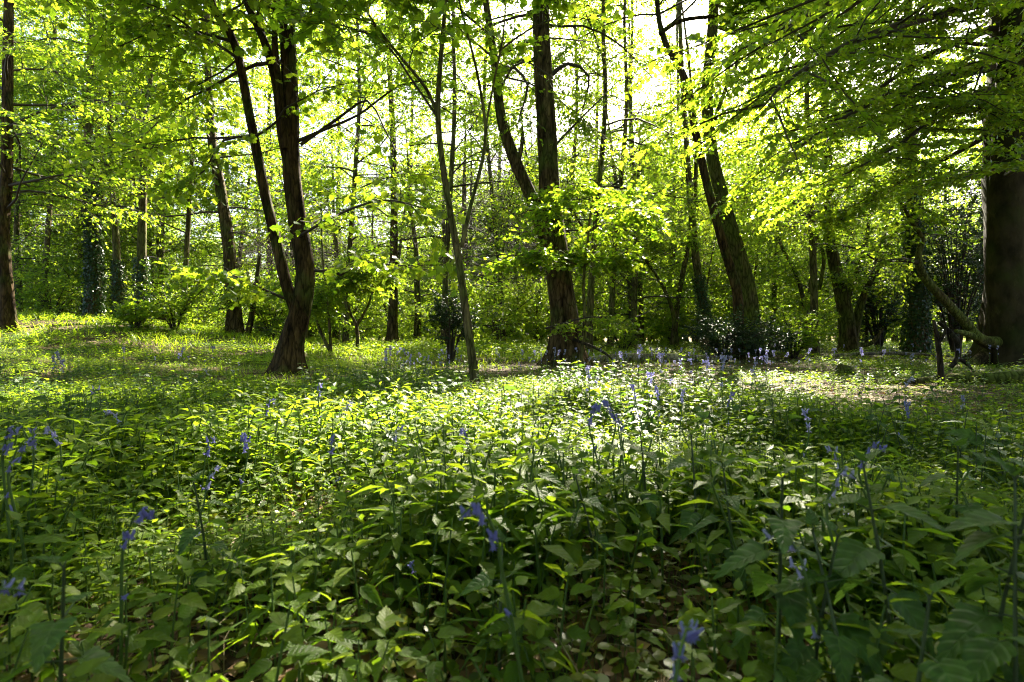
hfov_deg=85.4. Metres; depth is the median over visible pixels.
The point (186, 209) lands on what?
woodland tree
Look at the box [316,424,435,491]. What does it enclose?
bluebell
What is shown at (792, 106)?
woodland tree
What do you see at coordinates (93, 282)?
woodland tree
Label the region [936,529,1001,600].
mercury plant
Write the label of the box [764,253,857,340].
understorey tree
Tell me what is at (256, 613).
mercury plant
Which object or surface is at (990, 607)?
mercury plant
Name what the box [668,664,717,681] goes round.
mercury plant
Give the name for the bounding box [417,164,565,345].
understorey tree
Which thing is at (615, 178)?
woodland tree
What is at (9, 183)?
woodland tree
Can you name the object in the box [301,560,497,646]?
bluebell
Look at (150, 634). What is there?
mercury plant
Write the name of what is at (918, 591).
mercury plant
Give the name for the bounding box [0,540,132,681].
nettle
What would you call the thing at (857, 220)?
woodland tree
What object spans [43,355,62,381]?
bluebell
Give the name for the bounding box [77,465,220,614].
bluebell
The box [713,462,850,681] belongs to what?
nettle
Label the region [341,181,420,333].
woodland tree
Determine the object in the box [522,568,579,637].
mercury plant
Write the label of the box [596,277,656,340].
understorey tree
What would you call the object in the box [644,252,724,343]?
understorey tree
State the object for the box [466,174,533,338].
woodland tree
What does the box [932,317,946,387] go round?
dead stick
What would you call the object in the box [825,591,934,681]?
mercury plant
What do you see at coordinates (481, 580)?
nettle
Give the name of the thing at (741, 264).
leaning tree
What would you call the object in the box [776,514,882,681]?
nettle
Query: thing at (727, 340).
holly bush
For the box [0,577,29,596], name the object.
bluebell
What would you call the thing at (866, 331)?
understorey tree
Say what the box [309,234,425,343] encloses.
understorey tree
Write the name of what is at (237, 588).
mercury plant
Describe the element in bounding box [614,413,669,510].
bluebell
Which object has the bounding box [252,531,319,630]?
mercury plant
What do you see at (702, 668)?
mercury plant
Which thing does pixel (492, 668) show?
mercury plant
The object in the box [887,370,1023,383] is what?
fallen log
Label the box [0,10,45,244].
woodland tree
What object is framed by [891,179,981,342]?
woodland tree
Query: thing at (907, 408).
bluebell
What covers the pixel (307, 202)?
woodland tree
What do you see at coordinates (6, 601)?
mercury plant
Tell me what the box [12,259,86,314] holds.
elder bush
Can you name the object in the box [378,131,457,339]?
woodland tree
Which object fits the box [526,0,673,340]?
woodland tree
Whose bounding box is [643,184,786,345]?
understorey tree
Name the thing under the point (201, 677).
mercury plant
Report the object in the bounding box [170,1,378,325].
woodland tree
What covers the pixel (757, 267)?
understorey tree
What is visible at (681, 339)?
woodland tree
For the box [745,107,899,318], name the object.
woodland tree
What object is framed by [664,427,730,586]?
nettle
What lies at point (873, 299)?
understorey tree
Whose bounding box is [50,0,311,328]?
woodland tree
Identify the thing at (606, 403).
bluebell
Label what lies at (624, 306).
understorey tree
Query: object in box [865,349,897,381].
bluebell
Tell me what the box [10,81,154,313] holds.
woodland tree
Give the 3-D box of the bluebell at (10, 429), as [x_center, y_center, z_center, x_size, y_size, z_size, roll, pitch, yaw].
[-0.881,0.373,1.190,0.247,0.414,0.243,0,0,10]
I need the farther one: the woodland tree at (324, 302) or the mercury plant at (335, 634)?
the woodland tree at (324, 302)
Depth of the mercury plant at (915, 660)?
0.91 m
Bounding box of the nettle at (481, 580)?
[459,527,536,672]
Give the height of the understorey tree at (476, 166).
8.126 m
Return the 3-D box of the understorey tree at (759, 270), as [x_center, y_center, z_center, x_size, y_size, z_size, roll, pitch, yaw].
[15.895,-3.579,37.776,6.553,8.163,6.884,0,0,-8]
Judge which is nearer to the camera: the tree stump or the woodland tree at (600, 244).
the tree stump
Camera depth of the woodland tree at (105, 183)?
31.23 m
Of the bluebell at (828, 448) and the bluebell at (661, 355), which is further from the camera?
the bluebell at (661, 355)
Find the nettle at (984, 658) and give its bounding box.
[952,453,1023,681]
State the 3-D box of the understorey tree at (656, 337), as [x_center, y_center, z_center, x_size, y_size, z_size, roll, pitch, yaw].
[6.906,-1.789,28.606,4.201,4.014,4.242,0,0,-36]
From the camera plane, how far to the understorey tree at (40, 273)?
27.94 m
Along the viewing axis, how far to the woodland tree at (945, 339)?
24.20 m
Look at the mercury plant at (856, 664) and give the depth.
0.76 m
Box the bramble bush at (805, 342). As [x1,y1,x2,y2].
[746,303,840,358]
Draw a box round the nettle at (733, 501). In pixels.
[687,457,763,594]
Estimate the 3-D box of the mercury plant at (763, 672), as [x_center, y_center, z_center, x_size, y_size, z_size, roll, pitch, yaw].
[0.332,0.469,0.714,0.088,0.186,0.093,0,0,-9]
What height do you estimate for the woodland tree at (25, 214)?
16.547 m
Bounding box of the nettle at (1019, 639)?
[973,634,1023,642]
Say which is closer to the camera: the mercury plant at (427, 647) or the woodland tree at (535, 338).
the mercury plant at (427, 647)
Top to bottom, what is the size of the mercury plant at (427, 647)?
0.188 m
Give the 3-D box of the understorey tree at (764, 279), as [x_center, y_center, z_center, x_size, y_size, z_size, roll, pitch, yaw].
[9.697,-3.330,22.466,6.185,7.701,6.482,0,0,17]
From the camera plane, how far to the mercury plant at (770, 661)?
0.78 m
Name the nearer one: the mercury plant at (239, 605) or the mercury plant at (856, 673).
the mercury plant at (856, 673)
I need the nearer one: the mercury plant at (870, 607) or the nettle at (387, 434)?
the mercury plant at (870, 607)
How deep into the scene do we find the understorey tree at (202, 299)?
31.83 m
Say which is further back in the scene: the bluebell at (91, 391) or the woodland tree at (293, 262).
the woodland tree at (293, 262)
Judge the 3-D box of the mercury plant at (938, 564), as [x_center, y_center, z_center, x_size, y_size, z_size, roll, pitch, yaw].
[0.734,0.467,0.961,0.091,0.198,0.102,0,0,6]
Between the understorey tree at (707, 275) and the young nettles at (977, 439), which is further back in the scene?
the understorey tree at (707, 275)
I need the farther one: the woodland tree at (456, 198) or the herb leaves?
the woodland tree at (456, 198)
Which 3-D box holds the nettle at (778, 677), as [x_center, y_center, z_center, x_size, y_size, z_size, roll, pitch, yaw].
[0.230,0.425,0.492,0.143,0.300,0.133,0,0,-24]
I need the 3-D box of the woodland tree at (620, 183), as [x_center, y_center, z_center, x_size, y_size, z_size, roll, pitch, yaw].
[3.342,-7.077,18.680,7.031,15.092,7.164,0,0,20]
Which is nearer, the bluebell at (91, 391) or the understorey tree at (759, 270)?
the bluebell at (91, 391)
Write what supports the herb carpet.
on the ground at (232, 658)
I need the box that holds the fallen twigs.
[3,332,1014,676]
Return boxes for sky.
[0,0,988,340]
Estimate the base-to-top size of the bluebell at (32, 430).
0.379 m
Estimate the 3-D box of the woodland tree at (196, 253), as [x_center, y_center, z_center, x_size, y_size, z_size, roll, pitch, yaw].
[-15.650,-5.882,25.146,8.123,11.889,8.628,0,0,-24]
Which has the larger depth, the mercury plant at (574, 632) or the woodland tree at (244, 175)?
the woodland tree at (244, 175)
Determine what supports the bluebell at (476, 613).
on the ground at (232, 658)
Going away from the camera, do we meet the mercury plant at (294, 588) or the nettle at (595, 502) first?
the mercury plant at (294, 588)
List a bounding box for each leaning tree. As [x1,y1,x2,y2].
[551,0,818,359]
[664,0,901,355]
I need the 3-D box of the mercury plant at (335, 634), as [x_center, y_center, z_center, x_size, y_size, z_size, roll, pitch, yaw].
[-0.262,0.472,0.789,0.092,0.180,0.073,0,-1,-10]
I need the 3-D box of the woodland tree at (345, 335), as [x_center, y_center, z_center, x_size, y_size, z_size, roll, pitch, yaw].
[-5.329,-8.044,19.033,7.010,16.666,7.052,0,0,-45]
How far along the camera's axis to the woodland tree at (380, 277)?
15.36 m
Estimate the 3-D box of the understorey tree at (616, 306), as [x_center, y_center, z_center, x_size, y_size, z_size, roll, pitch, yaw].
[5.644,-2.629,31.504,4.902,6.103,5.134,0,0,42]
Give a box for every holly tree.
[421,275,483,361]
[807,232,938,349]
[867,154,983,355]
[932,157,982,324]
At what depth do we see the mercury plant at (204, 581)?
0.89 m
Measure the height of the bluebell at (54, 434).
0.361 m
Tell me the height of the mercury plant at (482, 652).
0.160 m
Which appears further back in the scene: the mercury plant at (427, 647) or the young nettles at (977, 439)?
the young nettles at (977, 439)
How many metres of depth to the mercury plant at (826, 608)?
0.95 m
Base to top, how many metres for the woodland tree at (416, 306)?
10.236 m
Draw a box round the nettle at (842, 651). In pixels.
[762,507,880,681]
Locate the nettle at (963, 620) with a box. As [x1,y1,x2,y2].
[935,456,1023,681]
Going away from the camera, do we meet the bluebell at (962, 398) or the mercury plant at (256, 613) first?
the mercury plant at (256, 613)
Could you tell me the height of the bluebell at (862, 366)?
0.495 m
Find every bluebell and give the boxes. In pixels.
[0,369,1020,681]
[0,425,137,622]
[0,427,112,574]
[0,437,127,610]
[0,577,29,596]
[15,426,125,548]
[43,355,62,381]
[44,359,86,382]
[50,351,59,383]
[53,357,84,382]
[53,506,246,681]
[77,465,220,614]
[87,385,100,423]
[103,408,189,486]
[122,347,137,375]
[173,347,187,379]
[191,432,250,533]
[198,436,275,520]
[201,346,214,378]
[265,398,275,448]
[285,382,328,459]
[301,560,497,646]
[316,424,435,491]
[327,434,371,535]
[344,401,386,448]
[459,428,469,453]
[547,403,633,534]
[567,399,659,526]
[585,367,622,419]
[611,384,689,454]
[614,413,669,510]
[616,350,640,392]
[646,372,681,432]
[654,385,681,450]
[658,352,671,398]
[669,619,703,681]
[671,392,735,444]
[679,388,719,452]
[692,355,727,426]
[701,360,709,388]
[752,528,845,658]
[753,350,774,383]
[763,355,792,393]
[776,445,921,579]
[800,348,811,379]
[801,408,811,462]
[819,401,910,461]
[820,348,835,380]
[824,465,918,664]
[858,441,998,613]
[859,347,886,379]
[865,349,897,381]
[904,377,914,420]
[960,395,964,421]
[982,345,1006,368]
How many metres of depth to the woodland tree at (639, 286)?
22.90 m
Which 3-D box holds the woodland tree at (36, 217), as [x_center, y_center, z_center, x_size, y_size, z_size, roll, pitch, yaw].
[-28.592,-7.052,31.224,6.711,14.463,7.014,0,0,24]
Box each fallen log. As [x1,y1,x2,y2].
[589,353,725,361]
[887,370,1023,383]
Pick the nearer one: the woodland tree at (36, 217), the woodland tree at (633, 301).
the woodland tree at (633, 301)
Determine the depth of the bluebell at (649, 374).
3.07 m
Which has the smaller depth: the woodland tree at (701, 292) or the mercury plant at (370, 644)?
the mercury plant at (370, 644)
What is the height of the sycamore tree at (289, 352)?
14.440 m
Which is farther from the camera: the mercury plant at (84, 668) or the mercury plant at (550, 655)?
the mercury plant at (550, 655)
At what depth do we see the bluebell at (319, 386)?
2.38 m
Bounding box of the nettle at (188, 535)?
[164,471,232,592]
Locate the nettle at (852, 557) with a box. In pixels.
[814,445,948,681]
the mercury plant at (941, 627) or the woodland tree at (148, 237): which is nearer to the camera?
the mercury plant at (941, 627)
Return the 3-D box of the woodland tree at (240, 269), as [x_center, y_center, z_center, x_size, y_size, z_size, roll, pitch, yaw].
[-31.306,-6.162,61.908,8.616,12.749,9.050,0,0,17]
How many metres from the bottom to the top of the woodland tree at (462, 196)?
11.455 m
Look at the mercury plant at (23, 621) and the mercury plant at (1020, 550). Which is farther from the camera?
the mercury plant at (1020, 550)
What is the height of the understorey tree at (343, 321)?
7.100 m
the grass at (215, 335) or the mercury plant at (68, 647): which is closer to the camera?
the mercury plant at (68, 647)
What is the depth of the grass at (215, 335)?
13.32 m
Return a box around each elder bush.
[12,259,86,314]
[108,297,167,331]
[123,279,219,330]
[239,298,287,337]
[593,313,658,352]
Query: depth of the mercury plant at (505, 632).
0.92 m
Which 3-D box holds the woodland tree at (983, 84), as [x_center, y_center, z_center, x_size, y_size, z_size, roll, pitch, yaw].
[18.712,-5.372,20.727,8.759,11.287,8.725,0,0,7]
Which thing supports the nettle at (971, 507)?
on the ground at (232, 658)
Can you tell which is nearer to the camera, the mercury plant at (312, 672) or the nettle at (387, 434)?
the mercury plant at (312, 672)
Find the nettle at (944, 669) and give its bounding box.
[864,577,973,681]
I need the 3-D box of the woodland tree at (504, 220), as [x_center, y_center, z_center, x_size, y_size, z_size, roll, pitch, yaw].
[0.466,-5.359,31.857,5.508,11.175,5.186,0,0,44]
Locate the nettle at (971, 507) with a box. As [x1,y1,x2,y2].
[918,436,1000,561]
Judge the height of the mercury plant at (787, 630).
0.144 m
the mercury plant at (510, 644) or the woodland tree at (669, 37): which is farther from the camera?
the woodland tree at (669, 37)
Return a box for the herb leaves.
[0,398,1023,681]
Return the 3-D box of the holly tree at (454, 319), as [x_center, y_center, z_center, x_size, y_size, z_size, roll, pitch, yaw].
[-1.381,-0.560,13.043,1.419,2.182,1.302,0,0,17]
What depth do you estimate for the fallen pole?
13.32 m
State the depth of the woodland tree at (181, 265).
28.29 m
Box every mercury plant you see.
[0,510,72,634]
[0,562,53,673]
[0,573,56,672]
[0,592,60,681]
[0,607,58,679]
[0,609,48,681]
[0,633,30,681]
[0,660,31,681]
[4,585,96,681]
[26,564,87,664]
[33,635,70,681]
[55,667,91,681]
[62,665,127,681]
[64,632,106,679]
[75,606,178,681]
[75,656,110,675]
[91,571,157,660]
[94,575,155,675]
[110,601,178,680]
[127,546,183,661]
[132,559,209,681]
[152,554,226,674]
[189,612,236,681]
[190,672,258,681]
[211,578,257,655]
[221,558,274,660]
[226,584,271,659]
[242,557,306,666]
[244,592,331,681]
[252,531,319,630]
[253,545,323,665]
[255,558,326,681]
[265,592,334,681]
[300,591,364,681]
[300,600,352,681]
[305,657,359,681]
[317,539,383,647]
[322,630,384,681]
[335,641,371,681]
[340,667,367,681]
[352,628,412,681]
[353,604,429,681]
[393,601,470,681]
[417,582,475,681]
[468,625,505,681]
[470,586,515,663]
[472,583,516,665]
[477,575,553,681]
[480,579,551,681]
[495,606,519,654]
[499,587,559,681]
[507,629,546,676]
[518,622,574,681]
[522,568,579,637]
[525,563,595,677]
[602,575,641,663]
[603,573,666,679]
[667,594,717,676]
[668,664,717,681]
[669,646,716,681]
[673,579,745,681]
[676,629,715,681]
[700,536,775,630]
[705,597,736,679]
[706,577,775,681]
[706,659,758,681]
[723,583,823,681]
[731,625,790,681]
[759,608,834,681]
[764,626,803,681]
[804,634,861,681]
[807,586,839,653]
[807,647,834,681]
[814,601,904,674]
[819,653,851,681]
[823,666,861,681]
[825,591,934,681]
[829,622,931,681]
[845,590,880,622]
[848,591,886,662]
[853,662,887,671]
[861,604,931,675]
[872,582,930,624]
[872,594,910,672]
[879,563,948,640]
[884,610,937,664]
[887,616,939,661]
[893,678,904,681]
[894,618,920,662]
[898,571,937,634]
[900,654,962,660]
[906,548,968,623]
[920,562,979,640]
[928,607,948,640]
[929,586,954,634]
[929,590,988,681]
[931,598,962,637]
[935,593,965,620]
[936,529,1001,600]
[936,552,1012,605]
[940,561,1012,608]
[949,556,1023,681]
[951,595,1023,681]
[965,595,1012,667]
[971,567,1023,636]
[982,583,1023,646]
[985,544,1023,589]
[996,563,1023,626]
[996,648,1021,673]
[1000,598,1023,676]
[1003,556,1023,606]
[1009,607,1023,641]
[1018,611,1023,636]
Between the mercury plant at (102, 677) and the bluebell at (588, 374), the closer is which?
the mercury plant at (102, 677)
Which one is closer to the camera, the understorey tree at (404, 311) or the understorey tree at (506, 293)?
the understorey tree at (506, 293)
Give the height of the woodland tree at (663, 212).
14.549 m
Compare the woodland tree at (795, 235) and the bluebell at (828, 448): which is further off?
the woodland tree at (795, 235)
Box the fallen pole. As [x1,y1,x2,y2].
[819,352,949,357]
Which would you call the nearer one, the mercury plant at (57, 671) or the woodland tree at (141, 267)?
the mercury plant at (57, 671)
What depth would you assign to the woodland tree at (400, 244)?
28.76 m
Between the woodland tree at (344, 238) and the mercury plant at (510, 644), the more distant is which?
the woodland tree at (344, 238)
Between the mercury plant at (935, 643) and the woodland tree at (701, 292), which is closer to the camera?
the mercury plant at (935, 643)
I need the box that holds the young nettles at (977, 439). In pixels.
[0,353,1023,501]
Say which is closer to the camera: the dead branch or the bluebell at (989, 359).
the dead branch
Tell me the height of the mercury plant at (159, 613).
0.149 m
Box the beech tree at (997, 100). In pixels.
[582,0,1023,368]
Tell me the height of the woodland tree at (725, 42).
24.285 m
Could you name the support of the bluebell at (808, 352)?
on the ground at (232, 658)
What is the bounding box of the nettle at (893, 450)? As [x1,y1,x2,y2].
[848,421,900,489]
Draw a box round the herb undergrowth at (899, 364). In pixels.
[0,331,1023,402]
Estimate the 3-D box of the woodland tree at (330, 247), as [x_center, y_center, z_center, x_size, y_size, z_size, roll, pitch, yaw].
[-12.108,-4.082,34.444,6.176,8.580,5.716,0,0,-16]
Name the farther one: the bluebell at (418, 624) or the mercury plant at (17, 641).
the bluebell at (418, 624)
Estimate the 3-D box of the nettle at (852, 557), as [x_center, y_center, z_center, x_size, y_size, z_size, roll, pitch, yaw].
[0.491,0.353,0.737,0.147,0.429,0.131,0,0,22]
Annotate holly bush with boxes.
[678,304,788,361]
[730,324,799,361]
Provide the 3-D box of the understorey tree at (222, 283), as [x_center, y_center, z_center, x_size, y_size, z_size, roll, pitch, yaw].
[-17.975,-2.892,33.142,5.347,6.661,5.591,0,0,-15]
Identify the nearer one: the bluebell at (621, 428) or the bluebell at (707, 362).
the bluebell at (621, 428)
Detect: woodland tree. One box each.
[0,0,124,252]
[0,0,173,313]
[0,0,193,332]
[0,0,204,295]
[0,0,209,320]
[0,0,217,325]
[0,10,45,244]
[0,91,123,314]
[1,5,118,258]
[8,0,284,85]
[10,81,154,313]
[12,126,73,314]
[13,111,59,252]
[16,37,176,320]
[22,190,132,321]
[26,212,135,315]
[28,103,224,319]
[39,36,216,285]
[42,57,185,262]
[44,38,237,300]
[49,100,254,326]
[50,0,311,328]
[63,0,333,341]
[72,170,218,326]
[107,87,221,268]
[149,139,277,324]
[153,127,289,325]
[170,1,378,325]
[193,78,319,331]
[196,206,265,324]
[200,235,256,325]
[217,162,331,325]
[234,147,375,339]
[243,143,343,331]
[248,0,471,343]
[255,9,409,335]
[256,116,426,340]
[256,165,374,356]
[286,211,350,325]
[289,153,366,339]
[298,0,482,344]
[315,251,415,351]
[318,0,575,350]
[322,6,494,336]
[327,158,412,321]
[335,98,490,338]
[341,153,455,331]
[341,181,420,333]
[365,153,474,337]
[375,209,432,327]
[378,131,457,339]
[385,149,490,330]
[387,90,528,337]
[398,138,497,282]
[399,0,572,340]
[414,102,525,337]
[421,26,575,336]
[423,132,537,336]
[441,127,573,335]
[460,162,518,334]
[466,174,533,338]
[468,75,606,263]
[470,153,599,339]
[472,0,783,354]
[476,161,537,334]
[491,104,587,233]
[499,0,654,250]
[502,136,585,244]
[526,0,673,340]
[526,166,608,313]
[533,78,730,345]
[535,174,625,328]
[556,0,710,351]
[564,0,723,243]
[564,0,724,344]
[565,174,619,339]
[568,99,757,349]
[572,184,633,317]
[580,140,655,287]
[609,0,766,344]
[615,0,788,348]
[616,21,739,271]
[617,223,712,348]
[620,148,703,275]
[623,177,685,299]
[641,144,717,344]
[641,172,703,341]
[667,0,775,350]
[669,0,981,356]
[682,26,807,246]
[691,13,863,290]
[701,1,894,335]
[714,135,795,288]
[716,2,957,352]
[744,176,808,343]
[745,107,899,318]
[751,205,841,350]
[771,192,854,319]
[785,103,930,344]
[818,4,985,357]
[821,217,900,341]
[822,160,884,343]
[826,167,969,344]
[830,133,981,344]
[855,36,985,326]
[867,192,962,315]
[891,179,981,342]
[926,120,980,318]
[935,179,981,320]
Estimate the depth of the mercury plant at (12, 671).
0.69 m
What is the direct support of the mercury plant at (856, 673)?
on the ground at (232, 658)
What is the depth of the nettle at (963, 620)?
0.63 m
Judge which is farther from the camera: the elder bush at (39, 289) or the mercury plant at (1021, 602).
the elder bush at (39, 289)
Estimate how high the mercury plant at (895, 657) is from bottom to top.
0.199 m
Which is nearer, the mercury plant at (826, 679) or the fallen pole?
the mercury plant at (826, 679)
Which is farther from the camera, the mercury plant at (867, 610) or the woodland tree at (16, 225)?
the woodland tree at (16, 225)
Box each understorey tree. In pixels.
[10,157,180,318]
[12,230,75,319]
[12,245,106,313]
[166,234,255,329]
[167,273,221,326]
[175,205,294,328]
[177,237,256,332]
[211,137,379,342]
[278,240,345,336]
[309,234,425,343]
[310,263,401,339]
[340,286,401,339]
[367,281,422,338]
[382,232,453,338]
[386,273,439,338]
[401,252,494,337]
[410,126,576,341]
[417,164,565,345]
[431,177,548,339]
[469,221,585,342]
[473,226,549,337]
[505,239,626,337]
[569,238,689,344]
[581,246,650,337]
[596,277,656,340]
[615,277,687,341]
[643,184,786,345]
[643,208,760,344]
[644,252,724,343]
[645,217,730,339]
[655,215,767,343]
[675,164,827,339]
[716,235,780,317]
[718,241,780,320]
[757,227,845,334]
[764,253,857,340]
[780,162,969,348]
[788,229,873,340]
[818,226,906,339]
[831,203,977,342]
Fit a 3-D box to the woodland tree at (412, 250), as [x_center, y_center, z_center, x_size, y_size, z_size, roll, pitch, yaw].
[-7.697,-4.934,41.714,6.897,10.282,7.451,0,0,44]
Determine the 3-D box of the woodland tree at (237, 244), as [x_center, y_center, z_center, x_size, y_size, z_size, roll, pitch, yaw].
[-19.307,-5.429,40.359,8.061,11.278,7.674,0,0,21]
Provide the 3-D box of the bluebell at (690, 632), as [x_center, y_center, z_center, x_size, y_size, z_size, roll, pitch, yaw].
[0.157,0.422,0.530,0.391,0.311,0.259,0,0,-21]
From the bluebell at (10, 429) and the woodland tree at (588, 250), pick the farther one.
the woodland tree at (588, 250)
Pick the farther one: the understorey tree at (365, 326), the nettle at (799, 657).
the understorey tree at (365, 326)
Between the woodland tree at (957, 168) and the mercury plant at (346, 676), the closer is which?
the mercury plant at (346, 676)
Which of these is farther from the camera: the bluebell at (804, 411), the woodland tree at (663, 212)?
the woodland tree at (663, 212)
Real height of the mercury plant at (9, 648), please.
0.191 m
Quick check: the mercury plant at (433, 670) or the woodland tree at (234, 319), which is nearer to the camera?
the mercury plant at (433, 670)
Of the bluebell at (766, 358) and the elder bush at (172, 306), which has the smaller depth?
the bluebell at (766, 358)
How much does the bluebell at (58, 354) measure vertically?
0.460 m
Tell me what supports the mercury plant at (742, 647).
on the ground at (232, 658)
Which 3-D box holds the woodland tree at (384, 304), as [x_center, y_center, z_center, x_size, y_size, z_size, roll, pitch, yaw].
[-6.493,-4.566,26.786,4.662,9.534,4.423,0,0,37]
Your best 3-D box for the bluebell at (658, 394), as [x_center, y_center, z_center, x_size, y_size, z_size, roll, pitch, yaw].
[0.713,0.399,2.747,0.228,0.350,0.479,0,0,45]
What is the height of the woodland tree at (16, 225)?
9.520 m
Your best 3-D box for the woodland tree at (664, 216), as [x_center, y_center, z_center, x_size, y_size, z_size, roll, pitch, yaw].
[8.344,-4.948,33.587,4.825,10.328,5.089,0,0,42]
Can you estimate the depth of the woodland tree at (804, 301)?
18.88 m
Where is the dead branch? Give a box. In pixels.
[937,321,974,371]
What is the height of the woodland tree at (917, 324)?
10.621 m
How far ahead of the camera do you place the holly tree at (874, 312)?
19.23 m
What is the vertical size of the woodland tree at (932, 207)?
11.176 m
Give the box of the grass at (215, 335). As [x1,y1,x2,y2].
[0,309,740,383]
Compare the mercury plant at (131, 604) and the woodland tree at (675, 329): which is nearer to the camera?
the mercury plant at (131, 604)
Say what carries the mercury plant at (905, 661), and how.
on the ground at (232, 658)
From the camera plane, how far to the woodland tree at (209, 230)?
24.68 m
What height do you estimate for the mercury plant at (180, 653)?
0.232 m
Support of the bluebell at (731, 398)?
on the ground at (232, 658)
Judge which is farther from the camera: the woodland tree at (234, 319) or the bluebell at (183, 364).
the woodland tree at (234, 319)
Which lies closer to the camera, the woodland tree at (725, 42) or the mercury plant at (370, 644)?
the mercury plant at (370, 644)
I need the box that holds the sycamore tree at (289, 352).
[29,0,495,374]
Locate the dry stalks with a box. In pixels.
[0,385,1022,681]
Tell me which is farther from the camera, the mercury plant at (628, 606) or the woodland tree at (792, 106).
the woodland tree at (792, 106)
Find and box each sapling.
[256,0,646,388]
[471,175,675,365]
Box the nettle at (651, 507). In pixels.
[610,422,672,567]
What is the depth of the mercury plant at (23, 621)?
0.74 m
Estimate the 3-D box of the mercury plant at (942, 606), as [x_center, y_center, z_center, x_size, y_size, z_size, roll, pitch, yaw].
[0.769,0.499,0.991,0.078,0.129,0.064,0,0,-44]
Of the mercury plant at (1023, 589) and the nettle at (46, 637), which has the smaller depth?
the nettle at (46, 637)
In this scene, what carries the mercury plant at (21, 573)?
on the ground at (232, 658)
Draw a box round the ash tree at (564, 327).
[352,0,672,366]
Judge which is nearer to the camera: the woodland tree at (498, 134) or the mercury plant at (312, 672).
the mercury plant at (312, 672)
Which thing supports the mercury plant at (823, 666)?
on the ground at (232, 658)
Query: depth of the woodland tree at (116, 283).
18.77 m
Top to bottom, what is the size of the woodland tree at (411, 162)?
24.668 m
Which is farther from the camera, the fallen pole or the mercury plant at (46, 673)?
the fallen pole
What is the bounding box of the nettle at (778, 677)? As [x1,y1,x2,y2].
[774,671,783,681]
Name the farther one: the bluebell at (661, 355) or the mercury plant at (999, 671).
the bluebell at (661, 355)
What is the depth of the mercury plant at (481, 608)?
0.90 m
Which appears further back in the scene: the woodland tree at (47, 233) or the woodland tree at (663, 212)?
the woodland tree at (663, 212)
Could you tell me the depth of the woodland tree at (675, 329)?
19.96 m
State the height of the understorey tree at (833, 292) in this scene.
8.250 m
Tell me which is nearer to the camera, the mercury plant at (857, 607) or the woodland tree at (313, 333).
the mercury plant at (857, 607)
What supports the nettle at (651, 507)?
on the ground at (232, 658)
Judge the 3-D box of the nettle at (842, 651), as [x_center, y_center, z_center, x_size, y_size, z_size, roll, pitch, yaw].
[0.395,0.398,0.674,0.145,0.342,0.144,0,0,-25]
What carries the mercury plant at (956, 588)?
on the ground at (232, 658)
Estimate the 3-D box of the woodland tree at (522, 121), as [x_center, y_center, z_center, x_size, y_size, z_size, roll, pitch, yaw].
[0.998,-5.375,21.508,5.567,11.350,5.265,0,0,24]
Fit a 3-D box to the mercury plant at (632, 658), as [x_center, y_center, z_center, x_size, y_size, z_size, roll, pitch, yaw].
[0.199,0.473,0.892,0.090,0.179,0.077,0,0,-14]
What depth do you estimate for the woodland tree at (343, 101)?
38.22 m
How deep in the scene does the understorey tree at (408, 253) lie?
33.40 m
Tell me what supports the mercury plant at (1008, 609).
on the ground at (232, 658)
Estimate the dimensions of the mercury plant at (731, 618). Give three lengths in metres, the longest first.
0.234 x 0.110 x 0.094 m
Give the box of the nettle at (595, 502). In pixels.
[556,466,614,586]
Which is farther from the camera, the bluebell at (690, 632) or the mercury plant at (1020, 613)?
the mercury plant at (1020, 613)
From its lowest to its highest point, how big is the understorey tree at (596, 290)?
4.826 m
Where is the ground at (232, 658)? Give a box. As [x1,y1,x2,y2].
[0,318,1023,681]
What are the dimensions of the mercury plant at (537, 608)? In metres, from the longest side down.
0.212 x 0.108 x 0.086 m
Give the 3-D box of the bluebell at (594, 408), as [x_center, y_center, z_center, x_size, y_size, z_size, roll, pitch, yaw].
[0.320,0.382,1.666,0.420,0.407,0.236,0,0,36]
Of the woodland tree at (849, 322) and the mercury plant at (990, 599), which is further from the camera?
the woodland tree at (849, 322)
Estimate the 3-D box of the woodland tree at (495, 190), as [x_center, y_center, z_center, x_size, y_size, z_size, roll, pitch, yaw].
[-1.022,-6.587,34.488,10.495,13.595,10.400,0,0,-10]
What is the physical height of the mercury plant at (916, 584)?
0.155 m
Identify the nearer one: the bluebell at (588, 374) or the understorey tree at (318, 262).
the bluebell at (588, 374)
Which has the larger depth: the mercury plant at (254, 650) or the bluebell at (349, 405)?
the bluebell at (349, 405)
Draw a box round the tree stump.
[835,364,856,374]
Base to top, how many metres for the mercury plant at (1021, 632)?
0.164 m
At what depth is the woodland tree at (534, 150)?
40.23 m
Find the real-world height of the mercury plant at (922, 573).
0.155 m
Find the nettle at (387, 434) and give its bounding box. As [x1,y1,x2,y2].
[370,404,396,477]
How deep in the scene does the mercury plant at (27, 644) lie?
0.86 m
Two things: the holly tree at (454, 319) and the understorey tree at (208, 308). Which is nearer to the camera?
the holly tree at (454, 319)
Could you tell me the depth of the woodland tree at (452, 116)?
17.42 m
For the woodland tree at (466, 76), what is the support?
on the ground at (232, 658)
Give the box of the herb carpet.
[0,370,1023,648]
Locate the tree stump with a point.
(848, 369)
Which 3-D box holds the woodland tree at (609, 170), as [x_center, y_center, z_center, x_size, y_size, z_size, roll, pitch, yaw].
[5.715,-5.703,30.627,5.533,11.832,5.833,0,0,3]

